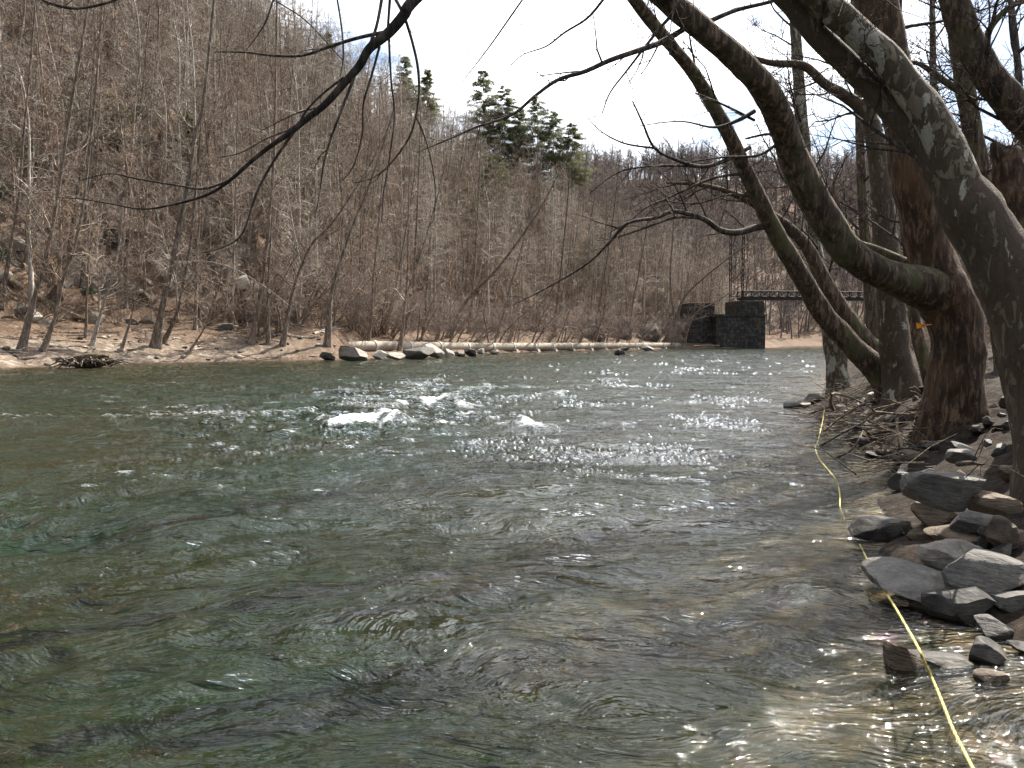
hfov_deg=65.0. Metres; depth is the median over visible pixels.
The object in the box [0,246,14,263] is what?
rhododendron
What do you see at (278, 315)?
bank tree
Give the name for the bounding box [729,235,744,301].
steel tower
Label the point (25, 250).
bare tree
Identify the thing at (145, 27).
bare tree
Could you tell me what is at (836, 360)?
sycamore tree
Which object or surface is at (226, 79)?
bare tree
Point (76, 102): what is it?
bare tree
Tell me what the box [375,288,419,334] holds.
bank tree
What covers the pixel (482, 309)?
bank tree
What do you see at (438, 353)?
boulder
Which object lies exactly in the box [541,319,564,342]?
bank tree
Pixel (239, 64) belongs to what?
bare tree
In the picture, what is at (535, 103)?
pine tree
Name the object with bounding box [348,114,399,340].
bank tree
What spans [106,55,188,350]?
bank tree
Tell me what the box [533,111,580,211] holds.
pine tree
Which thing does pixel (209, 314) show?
bank tree
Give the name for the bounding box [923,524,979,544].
rock
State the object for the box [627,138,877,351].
bank tree
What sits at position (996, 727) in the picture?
riverbed
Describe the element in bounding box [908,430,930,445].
driftwood stick
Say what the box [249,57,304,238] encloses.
bare tree
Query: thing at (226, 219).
bare tree
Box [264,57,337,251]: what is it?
bare tree
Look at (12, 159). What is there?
bare tree
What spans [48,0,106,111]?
bare tree
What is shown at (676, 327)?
bank tree
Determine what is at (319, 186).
bare tree
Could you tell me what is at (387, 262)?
bare tree
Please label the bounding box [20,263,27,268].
slope rock
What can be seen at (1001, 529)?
rock
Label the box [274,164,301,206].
pine tree
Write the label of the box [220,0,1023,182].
sky
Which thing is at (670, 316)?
rock ledge
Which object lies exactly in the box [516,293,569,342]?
bank tree
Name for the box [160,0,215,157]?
bare tree
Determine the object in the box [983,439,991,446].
bank stone
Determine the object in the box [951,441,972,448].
bank stone
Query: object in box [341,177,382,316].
bare tree
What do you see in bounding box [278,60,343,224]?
bare tree
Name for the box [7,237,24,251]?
slope rock
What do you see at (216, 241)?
slope rock
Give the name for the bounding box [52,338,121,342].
driftwood log
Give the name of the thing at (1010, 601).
rock
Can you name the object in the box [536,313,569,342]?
bank tree
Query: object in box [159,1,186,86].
bare tree
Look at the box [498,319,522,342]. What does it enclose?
bank tree
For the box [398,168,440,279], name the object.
bare tree
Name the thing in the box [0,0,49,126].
bare tree
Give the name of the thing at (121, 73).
bare tree
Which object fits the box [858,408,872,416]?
bank stone
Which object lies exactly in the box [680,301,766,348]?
bridge abutment
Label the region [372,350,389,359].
boulder
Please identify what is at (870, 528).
rock
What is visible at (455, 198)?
pine tree
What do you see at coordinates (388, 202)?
bare tree
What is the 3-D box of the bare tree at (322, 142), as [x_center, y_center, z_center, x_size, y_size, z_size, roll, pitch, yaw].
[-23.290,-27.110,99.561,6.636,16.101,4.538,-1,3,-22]
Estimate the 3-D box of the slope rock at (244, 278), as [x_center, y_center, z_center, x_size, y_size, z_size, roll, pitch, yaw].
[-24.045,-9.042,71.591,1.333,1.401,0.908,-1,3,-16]
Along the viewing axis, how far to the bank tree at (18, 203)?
54.94 m
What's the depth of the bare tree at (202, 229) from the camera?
71.15 m
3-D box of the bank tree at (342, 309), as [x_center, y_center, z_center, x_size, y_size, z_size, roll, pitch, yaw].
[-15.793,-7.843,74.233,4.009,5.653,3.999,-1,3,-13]
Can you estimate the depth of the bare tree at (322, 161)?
96.19 m
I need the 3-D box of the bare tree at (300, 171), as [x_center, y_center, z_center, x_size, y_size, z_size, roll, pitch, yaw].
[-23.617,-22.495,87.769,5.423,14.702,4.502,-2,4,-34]
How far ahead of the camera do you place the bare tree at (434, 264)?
102.14 m
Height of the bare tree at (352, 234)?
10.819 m
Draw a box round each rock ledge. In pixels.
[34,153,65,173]
[103,228,130,248]
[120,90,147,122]
[189,248,210,268]
[239,310,253,323]
[583,324,605,341]
[612,317,631,339]
[636,323,660,342]
[666,310,679,332]
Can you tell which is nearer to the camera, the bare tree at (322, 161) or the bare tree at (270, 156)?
the bare tree at (270, 156)
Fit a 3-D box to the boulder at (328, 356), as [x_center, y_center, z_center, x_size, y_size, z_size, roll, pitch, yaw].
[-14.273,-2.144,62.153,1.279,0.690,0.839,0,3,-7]
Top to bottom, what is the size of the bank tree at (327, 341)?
22.033 m
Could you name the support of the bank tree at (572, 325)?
on the hillside
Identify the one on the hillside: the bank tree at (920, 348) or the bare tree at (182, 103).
the bare tree at (182, 103)
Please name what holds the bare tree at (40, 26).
on the hillside
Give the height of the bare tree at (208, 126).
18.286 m
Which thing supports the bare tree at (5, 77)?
on the hillside
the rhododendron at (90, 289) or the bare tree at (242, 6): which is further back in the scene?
the bare tree at (242, 6)
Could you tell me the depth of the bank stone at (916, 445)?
10.74 m
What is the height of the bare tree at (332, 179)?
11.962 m
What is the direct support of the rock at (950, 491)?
on the rock at (988, 502)
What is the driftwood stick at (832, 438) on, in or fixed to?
in the river water
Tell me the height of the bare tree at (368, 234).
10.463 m
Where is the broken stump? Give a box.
[989,142,1023,228]
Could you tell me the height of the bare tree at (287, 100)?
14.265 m
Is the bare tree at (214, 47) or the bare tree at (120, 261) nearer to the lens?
the bare tree at (120, 261)
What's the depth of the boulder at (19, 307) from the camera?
57.20 m
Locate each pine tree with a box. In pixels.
[90,92,144,153]
[169,111,204,151]
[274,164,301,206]
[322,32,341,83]
[389,56,426,123]
[412,69,447,139]
[447,186,490,225]
[454,70,512,154]
[473,154,524,216]
[482,85,528,173]
[496,109,542,182]
[513,96,566,199]
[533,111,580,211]
[547,122,598,219]
[572,240,603,278]
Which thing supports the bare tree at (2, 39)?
on the hillside
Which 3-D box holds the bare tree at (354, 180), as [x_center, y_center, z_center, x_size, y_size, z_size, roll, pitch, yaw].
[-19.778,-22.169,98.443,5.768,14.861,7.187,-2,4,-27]
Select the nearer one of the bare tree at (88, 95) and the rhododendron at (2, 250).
the rhododendron at (2, 250)
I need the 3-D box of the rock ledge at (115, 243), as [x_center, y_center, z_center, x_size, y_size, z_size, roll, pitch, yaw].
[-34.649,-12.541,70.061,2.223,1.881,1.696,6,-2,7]
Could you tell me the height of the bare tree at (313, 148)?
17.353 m
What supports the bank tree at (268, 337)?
on the hillside
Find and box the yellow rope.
[815,409,974,767]
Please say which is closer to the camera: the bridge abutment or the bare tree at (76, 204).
the bare tree at (76, 204)
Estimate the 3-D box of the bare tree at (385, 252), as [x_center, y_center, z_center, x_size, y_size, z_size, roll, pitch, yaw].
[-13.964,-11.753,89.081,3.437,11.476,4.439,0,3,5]
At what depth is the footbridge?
149.85 m
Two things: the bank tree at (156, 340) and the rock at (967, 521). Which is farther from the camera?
the bank tree at (156, 340)
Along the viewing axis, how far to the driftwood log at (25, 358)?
47.83 m
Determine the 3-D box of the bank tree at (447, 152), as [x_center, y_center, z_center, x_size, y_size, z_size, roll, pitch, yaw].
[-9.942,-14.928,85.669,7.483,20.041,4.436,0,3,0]
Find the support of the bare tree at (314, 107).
on the hillside
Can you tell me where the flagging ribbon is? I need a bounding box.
[916,323,931,328]
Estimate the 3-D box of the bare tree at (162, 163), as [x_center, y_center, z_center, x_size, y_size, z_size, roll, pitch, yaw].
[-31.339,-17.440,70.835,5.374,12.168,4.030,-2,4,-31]
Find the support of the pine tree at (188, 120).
on the hillside
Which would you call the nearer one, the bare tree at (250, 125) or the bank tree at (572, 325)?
the bare tree at (250, 125)
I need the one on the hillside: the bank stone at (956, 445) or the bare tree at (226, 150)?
the bare tree at (226, 150)
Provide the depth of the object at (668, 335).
143.17 m
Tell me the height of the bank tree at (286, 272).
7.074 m
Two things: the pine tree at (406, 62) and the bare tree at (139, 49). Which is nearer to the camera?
the bare tree at (139, 49)
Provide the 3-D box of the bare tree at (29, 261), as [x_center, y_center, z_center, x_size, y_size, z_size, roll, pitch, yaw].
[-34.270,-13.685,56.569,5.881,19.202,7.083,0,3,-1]
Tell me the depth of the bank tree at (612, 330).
124.02 m
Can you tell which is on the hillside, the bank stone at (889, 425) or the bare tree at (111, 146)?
the bare tree at (111, 146)
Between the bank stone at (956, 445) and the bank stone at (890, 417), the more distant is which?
the bank stone at (890, 417)
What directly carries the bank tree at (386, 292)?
on the hillside
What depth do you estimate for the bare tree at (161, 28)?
95.78 m
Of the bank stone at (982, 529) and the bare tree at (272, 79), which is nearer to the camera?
the bank stone at (982, 529)
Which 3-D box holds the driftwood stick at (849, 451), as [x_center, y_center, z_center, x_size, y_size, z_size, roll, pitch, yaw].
[4.702,0.744,10.811,0.574,0.591,0.517,-1,3,-24]
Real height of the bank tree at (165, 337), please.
18.880 m
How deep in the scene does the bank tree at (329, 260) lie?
74.81 m
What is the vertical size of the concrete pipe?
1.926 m
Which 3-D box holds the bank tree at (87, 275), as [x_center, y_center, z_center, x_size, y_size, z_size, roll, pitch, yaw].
[-28.822,-12.657,54.470,6.236,19.467,4.782,2,4,30]
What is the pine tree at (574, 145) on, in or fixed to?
on the hillside
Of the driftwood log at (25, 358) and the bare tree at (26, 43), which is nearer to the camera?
the driftwood log at (25, 358)
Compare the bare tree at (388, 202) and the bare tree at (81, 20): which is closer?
the bare tree at (81, 20)
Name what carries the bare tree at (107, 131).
on the hillside
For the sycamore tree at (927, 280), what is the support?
on the bank at (895, 504)
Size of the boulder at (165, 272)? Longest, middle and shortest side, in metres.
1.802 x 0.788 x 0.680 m
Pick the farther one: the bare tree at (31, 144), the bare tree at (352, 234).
the bare tree at (352, 234)
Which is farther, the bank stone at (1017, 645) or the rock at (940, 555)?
the rock at (940, 555)
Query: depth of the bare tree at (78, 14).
83.95 m
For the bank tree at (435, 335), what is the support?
on the hillside
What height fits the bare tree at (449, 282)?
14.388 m
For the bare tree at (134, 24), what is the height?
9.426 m
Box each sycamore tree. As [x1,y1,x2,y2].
[37,0,1007,471]
[628,0,1023,507]
[730,3,865,395]
[731,2,933,408]
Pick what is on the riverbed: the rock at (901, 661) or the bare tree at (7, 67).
the rock at (901, 661)
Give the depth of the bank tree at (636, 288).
137.98 m
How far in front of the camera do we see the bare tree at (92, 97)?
72.92 m
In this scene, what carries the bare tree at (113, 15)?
on the hillside
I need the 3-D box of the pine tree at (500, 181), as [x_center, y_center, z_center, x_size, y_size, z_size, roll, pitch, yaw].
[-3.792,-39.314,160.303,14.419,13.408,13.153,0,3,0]
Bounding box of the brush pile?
[765,365,955,486]
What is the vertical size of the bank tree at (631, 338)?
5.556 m
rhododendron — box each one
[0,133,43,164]
[0,178,17,198]
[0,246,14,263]
[81,284,96,295]
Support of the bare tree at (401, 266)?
on the hillside
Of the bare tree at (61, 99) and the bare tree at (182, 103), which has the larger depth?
the bare tree at (182, 103)
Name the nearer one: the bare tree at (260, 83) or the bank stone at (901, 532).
the bank stone at (901, 532)
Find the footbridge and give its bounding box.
[737,290,863,300]
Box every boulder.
[14,304,35,313]
[49,284,62,302]
[126,319,138,324]
[141,289,150,306]
[164,271,172,286]
[201,301,208,314]
[217,323,233,329]
[242,297,260,313]
[319,352,334,360]
[338,346,367,360]
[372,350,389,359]
[386,352,405,360]
[403,346,434,359]
[424,343,443,358]
[442,349,454,358]
[454,350,464,356]
[464,349,475,355]
[477,348,484,353]
[614,350,624,354]
[641,345,653,350]
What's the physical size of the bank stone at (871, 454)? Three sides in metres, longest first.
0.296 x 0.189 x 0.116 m
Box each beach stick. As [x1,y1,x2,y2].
[0,337,18,339]
[6,351,32,353]
[10,346,30,350]
[35,348,75,351]
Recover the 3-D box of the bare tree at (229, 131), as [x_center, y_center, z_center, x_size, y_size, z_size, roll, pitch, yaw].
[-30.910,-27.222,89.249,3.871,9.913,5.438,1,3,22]
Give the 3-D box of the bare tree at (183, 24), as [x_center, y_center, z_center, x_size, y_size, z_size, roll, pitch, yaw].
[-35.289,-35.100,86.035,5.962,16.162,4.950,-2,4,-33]
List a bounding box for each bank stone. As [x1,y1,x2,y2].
[827,414,839,420]
[835,404,850,410]
[845,407,862,415]
[850,419,871,430]
[853,436,869,445]
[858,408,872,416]
[865,444,880,451]
[865,451,878,458]
[871,415,886,423]
[878,422,894,428]
[882,412,906,424]
[887,471,906,491]
[889,455,904,464]
[899,527,904,535]
[904,449,927,461]
[906,526,929,539]
[908,599,926,613]
[909,442,919,447]
[921,586,995,624]
[924,441,939,449]
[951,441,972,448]
[969,425,981,433]
[976,536,993,549]
[977,525,1023,541]
[982,416,993,426]
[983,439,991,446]
[984,529,1023,544]
[988,404,997,408]
[991,443,1007,457]
[991,543,1011,555]
[993,418,1009,430]
[997,412,1006,416]
[997,465,1012,481]
[998,396,1005,408]
[1006,640,1023,653]
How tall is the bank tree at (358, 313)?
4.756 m
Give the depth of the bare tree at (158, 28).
86.71 m
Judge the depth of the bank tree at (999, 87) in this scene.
8.89 m
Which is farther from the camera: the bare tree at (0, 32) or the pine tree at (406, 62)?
the pine tree at (406, 62)
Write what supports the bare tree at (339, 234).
on the hillside
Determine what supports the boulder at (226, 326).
on the hillside
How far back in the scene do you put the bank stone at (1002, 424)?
9.68 m
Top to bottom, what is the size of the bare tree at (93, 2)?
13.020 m
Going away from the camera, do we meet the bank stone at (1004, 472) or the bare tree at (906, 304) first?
the bank stone at (1004, 472)
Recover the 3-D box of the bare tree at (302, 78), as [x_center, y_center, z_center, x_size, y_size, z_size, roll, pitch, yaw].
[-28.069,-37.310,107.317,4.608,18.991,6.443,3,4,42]
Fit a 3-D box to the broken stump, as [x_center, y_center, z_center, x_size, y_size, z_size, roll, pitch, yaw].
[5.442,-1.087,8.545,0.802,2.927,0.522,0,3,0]
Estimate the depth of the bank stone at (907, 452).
9.70 m
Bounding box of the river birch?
[499,0,881,404]
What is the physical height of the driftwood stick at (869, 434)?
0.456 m
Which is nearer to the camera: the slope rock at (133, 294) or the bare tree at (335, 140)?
the slope rock at (133, 294)
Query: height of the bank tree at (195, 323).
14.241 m
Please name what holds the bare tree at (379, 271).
on the hillside
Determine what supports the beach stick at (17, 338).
on the hillside
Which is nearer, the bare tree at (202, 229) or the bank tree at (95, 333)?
the bank tree at (95, 333)
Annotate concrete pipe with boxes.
[348,340,680,351]
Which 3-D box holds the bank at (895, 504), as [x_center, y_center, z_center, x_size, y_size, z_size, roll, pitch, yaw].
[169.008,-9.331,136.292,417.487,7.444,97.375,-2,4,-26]
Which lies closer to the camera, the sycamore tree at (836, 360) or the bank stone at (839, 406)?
the bank stone at (839, 406)
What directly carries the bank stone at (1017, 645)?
on the bank at (895, 504)
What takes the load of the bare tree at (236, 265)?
on the hillside
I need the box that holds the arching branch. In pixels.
[155,257,288,304]
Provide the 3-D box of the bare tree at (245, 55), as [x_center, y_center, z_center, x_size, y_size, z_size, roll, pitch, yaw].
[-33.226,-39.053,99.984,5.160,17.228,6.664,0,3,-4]
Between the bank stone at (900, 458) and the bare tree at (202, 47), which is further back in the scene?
the bare tree at (202, 47)
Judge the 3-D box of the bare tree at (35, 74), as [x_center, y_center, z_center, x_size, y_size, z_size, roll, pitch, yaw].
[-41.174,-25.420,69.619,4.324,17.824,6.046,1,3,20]
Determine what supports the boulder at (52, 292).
on the hillside
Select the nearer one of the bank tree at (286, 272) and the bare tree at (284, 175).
the bank tree at (286, 272)
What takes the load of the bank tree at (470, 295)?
on the hillside
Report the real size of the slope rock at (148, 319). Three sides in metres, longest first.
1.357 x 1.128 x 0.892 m
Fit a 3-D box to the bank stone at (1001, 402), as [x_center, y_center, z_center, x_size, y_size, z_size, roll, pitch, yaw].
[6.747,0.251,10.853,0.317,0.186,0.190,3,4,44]
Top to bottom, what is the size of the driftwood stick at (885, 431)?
0.498 m
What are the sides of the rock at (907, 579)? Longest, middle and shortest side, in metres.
0.767 x 0.518 x 0.150 m
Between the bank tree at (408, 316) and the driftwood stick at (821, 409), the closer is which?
the driftwood stick at (821, 409)
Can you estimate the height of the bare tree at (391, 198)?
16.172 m
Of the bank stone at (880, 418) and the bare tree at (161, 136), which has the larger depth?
the bare tree at (161, 136)
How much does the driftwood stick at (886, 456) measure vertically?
0.418 m
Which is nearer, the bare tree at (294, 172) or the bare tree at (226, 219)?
the bare tree at (226, 219)
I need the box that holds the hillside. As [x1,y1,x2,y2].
[0,0,970,369]
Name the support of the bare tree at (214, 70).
on the hillside
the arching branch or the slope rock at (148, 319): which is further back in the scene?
the slope rock at (148, 319)
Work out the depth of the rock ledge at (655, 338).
142.79 m
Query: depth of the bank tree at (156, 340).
56.21 m
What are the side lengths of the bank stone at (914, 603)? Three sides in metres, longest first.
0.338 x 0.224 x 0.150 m
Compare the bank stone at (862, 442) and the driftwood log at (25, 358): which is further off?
the driftwood log at (25, 358)
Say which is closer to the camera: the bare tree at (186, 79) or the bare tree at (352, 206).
the bare tree at (186, 79)
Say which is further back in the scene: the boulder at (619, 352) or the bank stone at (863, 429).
the boulder at (619, 352)
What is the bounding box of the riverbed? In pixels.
[0,347,1023,767]
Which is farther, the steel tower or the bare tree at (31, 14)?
the steel tower
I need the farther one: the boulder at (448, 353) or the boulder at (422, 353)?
the boulder at (448, 353)
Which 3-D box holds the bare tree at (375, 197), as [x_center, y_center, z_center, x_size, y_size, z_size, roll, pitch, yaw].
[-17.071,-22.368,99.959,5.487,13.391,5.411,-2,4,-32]
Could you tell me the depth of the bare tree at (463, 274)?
110.65 m
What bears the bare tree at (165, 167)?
on the hillside
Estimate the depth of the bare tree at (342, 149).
104.47 m
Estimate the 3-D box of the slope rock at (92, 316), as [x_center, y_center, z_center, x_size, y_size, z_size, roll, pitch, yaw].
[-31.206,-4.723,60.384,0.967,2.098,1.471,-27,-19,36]
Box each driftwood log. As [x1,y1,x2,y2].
[17,356,37,359]
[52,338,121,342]
[288,334,318,338]
[362,315,383,340]
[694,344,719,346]
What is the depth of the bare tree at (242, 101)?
97.52 m
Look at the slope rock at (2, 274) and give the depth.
57.30 m
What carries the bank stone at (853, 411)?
on the bank at (895, 504)
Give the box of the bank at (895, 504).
[805,343,1023,645]
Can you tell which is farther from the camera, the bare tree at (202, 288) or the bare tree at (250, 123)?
the bare tree at (250, 123)
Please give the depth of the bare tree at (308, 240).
73.34 m
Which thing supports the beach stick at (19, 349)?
on the hillside
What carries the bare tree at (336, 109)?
on the hillside
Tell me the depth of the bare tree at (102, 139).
68.15 m
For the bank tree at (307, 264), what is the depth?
72.33 m
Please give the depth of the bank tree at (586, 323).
119.15 m
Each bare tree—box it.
[0,0,22,97]
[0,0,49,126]
[0,0,58,135]
[0,2,36,119]
[0,4,28,77]
[0,9,41,143]
[0,22,30,121]
[0,48,53,212]
[0,55,81,312]
[0,56,64,265]
[0,73,67,233]
[0,142,18,167]
[0,146,26,251]
[0,167,12,186]
[1,0,29,53]
[2,0,48,91]
[3,0,70,188]
[3,0,81,204]
[10,0,65,111]
[12,47,76,232]
[14,44,67,154]
[15,0,53,46]
[15,0,61,70]
[21,0,93,155]
[25,0,91,106]
[30,0,66,75]
[34,47,72,127]
[37,0,74,59]
[39,9,111,185]
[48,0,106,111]
[51,43,131,258]
[52,1,106,134]
[59,0,103,58]
[60,0,117,77]
[62,0,139,169]
[62,50,138,227]
[62,82,132,246]
[69,54,121,159]
[74,0,124,47]
[76,0,118,113]
[84,0,145,56]
[85,74,165,277]
[88,0,146,88]
[91,40,180,282]
[94,0,143,96]
[95,77,131,186]
[97,163,134,239]
[99,0,125,34]
[101,0,173,151]
[102,47,161,205]
[105,118,174,289]
[111,38,144,106]
[113,0,157,59]
[113,0,174,173]
[113,0,176,172]
[118,0,161,40]
[123,0,150,66]
[124,0,181,90]
[124,2,163,55]
[125,0,178,87]
[127,117,188,250]
[135,30,196,198]
[135,64,199,246]
[135,66,188,214]
[136,0,172,88]
[139,0,172,65]
[141,1,176,58]
[144,0,201,91]
[148,48,185,119]
[152,10,208,184]
[153,0,236,217]
[157,0,214,111]
[157,111,205,230]
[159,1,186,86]
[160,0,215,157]
[163,161,207,275]
[164,0,225,110]
[167,18,183,95]
[168,1,212,90]
[169,0,192,90]
[169,24,204,110]
[170,45,210,132]
[173,150,230,284]
[175,82,245,241]
[181,244,217,324]
[182,2,227,104]
[185,26,233,166]
[186,13,245,194]
[188,65,254,237]
[190,1,241,135]
[190,15,239,152]
[190,26,215,88]
[191,0,232,107]
[191,0,250,126]
[194,169,231,252]
[197,83,225,146]
[200,11,252,174]
[202,146,262,292]
[205,4,248,129]
[206,7,248,166]
[208,98,266,273]
[211,91,246,161]
[213,232,248,321]
[214,120,239,192]
[218,74,281,259]
[221,92,256,187]
[222,12,261,142]
[224,0,260,138]
[227,38,285,204]
[228,0,270,123]
[232,38,273,167]
[233,76,252,142]
[233,90,272,181]
[234,79,276,176]
[236,72,269,185]
[240,76,308,264]
[241,94,268,168]
[241,122,282,234]
[242,61,284,214]
[244,67,276,155]
[245,39,280,126]
[247,166,303,296]
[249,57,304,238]
[255,34,293,149]
[257,118,301,195]
[258,28,323,223]
[258,49,305,161]
[260,156,316,249]
[261,54,293,124]
[262,154,328,323]
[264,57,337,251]
[264,79,309,173]
[267,126,302,203]
[271,72,299,154]
[276,120,311,231]
[277,32,326,167]
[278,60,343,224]
[278,111,324,233]
[282,41,333,154]
[282,91,317,202]
[285,75,351,272]
[286,116,328,231]
[289,137,323,249]
[290,98,336,212]
[290,202,331,301]
[294,55,332,193]
[295,68,333,173]
[295,123,349,287]
[300,135,335,253]
[301,161,336,260]
[302,97,339,223]
[303,100,349,224]
[306,126,337,234]
[307,122,367,290]
[311,58,370,219]
[311,61,350,195]
[312,143,354,270]
[312,151,365,294]
[321,110,359,263]
[321,146,345,236]
[324,163,376,305]
[327,140,373,249]
[328,111,357,191]
[330,204,354,266]
[333,189,369,267]
[335,139,367,238]
[335,165,368,268]
[338,123,389,272]
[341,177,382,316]
[345,117,370,223]
[348,108,393,232]
[352,216,385,289]
[353,144,391,258]
[354,165,399,256]
[357,158,381,236]
[360,236,391,309]
[365,148,383,208]
[365,202,399,282]
[367,219,393,281]
[368,136,407,261]
[373,226,399,312]
[377,156,404,256]
[382,193,414,297]
[383,140,431,292]
[394,226,411,265]
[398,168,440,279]
[404,217,424,264]
[410,158,460,303]
[410,208,442,311]
[413,218,444,325]
[418,189,465,327]
[429,245,459,315]
[433,219,464,322]
[441,208,481,315]
[865,158,910,343]
[909,0,1023,177]
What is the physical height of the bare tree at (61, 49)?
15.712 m
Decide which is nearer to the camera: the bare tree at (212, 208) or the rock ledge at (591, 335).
the bare tree at (212, 208)
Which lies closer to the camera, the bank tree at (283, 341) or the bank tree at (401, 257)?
the bank tree at (283, 341)
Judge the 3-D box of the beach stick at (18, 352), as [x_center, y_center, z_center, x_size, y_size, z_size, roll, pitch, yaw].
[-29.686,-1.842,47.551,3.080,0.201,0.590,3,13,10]
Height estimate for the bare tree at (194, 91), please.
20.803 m
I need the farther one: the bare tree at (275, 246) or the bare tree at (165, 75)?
the bare tree at (165, 75)
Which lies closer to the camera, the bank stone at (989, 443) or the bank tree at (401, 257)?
the bank stone at (989, 443)
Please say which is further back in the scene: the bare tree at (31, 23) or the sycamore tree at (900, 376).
the bare tree at (31, 23)
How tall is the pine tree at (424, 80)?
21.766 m
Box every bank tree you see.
[0,0,74,308]
[9,0,102,351]
[21,0,144,351]
[56,50,132,337]
[89,185,155,345]
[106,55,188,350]
[148,0,234,349]
[157,77,227,343]
[160,248,244,352]
[163,150,240,329]
[207,41,259,324]
[227,257,298,334]
[238,0,305,344]
[239,262,304,336]
[241,102,304,342]
[242,253,328,330]
[247,94,397,346]
[266,250,336,324]
[280,238,320,290]
[282,236,333,309]
[305,243,362,303]
[311,262,370,326]
[320,269,360,325]
[323,73,406,346]
[338,245,398,326]
[339,276,389,324]
[340,288,372,332]
[342,266,400,333]
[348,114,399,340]
[371,140,425,333]
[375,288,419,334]
[380,295,424,337]
[381,114,432,350]
[389,148,450,334]
[395,289,428,340]
[398,101,431,329]
[398,285,450,341]
[407,289,455,341]
[420,303,453,341]
[430,287,467,340]
[440,299,480,341]
[445,158,565,337]
[448,301,504,341]
[459,115,489,333]
[461,306,507,345]
[467,288,517,344]
[476,302,502,339]
[492,141,549,338]
[492,295,552,342]
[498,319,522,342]
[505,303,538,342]
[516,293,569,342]
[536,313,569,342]
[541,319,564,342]
[548,149,577,336]
[548,293,586,344]
[555,293,595,341]
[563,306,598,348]
[570,310,608,341]
[584,295,620,345]
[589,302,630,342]
[595,142,626,325]
[599,321,621,342]
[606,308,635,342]
[623,153,657,324]
[626,314,642,342]
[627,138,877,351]
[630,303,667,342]
[648,320,679,342]
[658,129,681,342]
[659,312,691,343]
[668,314,692,347]
[669,158,818,342]
[679,313,695,339]
[683,254,776,343]
[772,0,883,338]
[836,0,977,387]
[866,0,960,169]
[873,0,1023,145]
[906,0,1023,370]
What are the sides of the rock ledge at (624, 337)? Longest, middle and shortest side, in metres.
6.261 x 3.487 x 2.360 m
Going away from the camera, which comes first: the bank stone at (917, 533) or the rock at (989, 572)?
the rock at (989, 572)
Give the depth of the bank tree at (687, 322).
145.83 m
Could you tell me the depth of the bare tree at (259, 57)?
84.15 m
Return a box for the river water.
[0,346,1023,767]
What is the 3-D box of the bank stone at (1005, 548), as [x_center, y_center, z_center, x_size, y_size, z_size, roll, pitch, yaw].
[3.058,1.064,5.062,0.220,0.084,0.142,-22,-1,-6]
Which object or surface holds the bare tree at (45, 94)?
on the hillside
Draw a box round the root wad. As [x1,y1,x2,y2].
[49,352,131,368]
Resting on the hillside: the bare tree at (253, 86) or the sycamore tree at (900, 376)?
the bare tree at (253, 86)
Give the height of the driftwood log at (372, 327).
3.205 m
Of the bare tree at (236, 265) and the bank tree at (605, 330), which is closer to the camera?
the bare tree at (236, 265)
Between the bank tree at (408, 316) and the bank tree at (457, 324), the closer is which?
the bank tree at (408, 316)
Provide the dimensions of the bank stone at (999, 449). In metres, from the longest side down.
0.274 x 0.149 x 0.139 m
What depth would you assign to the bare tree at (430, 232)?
106.73 m
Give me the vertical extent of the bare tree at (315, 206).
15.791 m
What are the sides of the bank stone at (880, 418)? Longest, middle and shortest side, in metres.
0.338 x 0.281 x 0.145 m
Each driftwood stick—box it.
[809,402,844,414]
[819,405,896,447]
[823,394,907,430]
[829,392,881,427]
[832,420,869,458]
[846,411,917,427]
[862,423,930,436]
[863,439,918,462]
[864,429,881,443]
[874,399,933,426]
[882,418,899,447]
[886,438,932,454]
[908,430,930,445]
[955,422,1023,478]
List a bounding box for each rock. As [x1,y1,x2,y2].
[0,269,12,280]
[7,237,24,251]
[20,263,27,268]
[25,311,47,323]
[88,309,105,324]
[128,291,138,302]
[139,315,155,323]
[140,277,152,287]
[211,236,224,244]
[235,275,249,289]
[783,402,810,408]
[803,393,824,404]
[848,515,912,541]
[860,557,944,601]
[865,392,874,403]
[882,640,924,684]
[899,471,985,511]
[908,649,975,676]
[910,501,967,526]
[917,539,982,570]
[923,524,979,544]
[941,547,1023,595]
[945,449,976,463]
[948,509,992,532]
[968,490,1023,514]
[969,636,1006,667]
[973,668,1009,686]
[974,614,1013,640]
[985,515,1019,549]
[991,591,1023,612]
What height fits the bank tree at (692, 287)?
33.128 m
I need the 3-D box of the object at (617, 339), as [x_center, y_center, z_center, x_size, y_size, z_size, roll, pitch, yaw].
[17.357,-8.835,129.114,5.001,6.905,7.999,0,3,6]

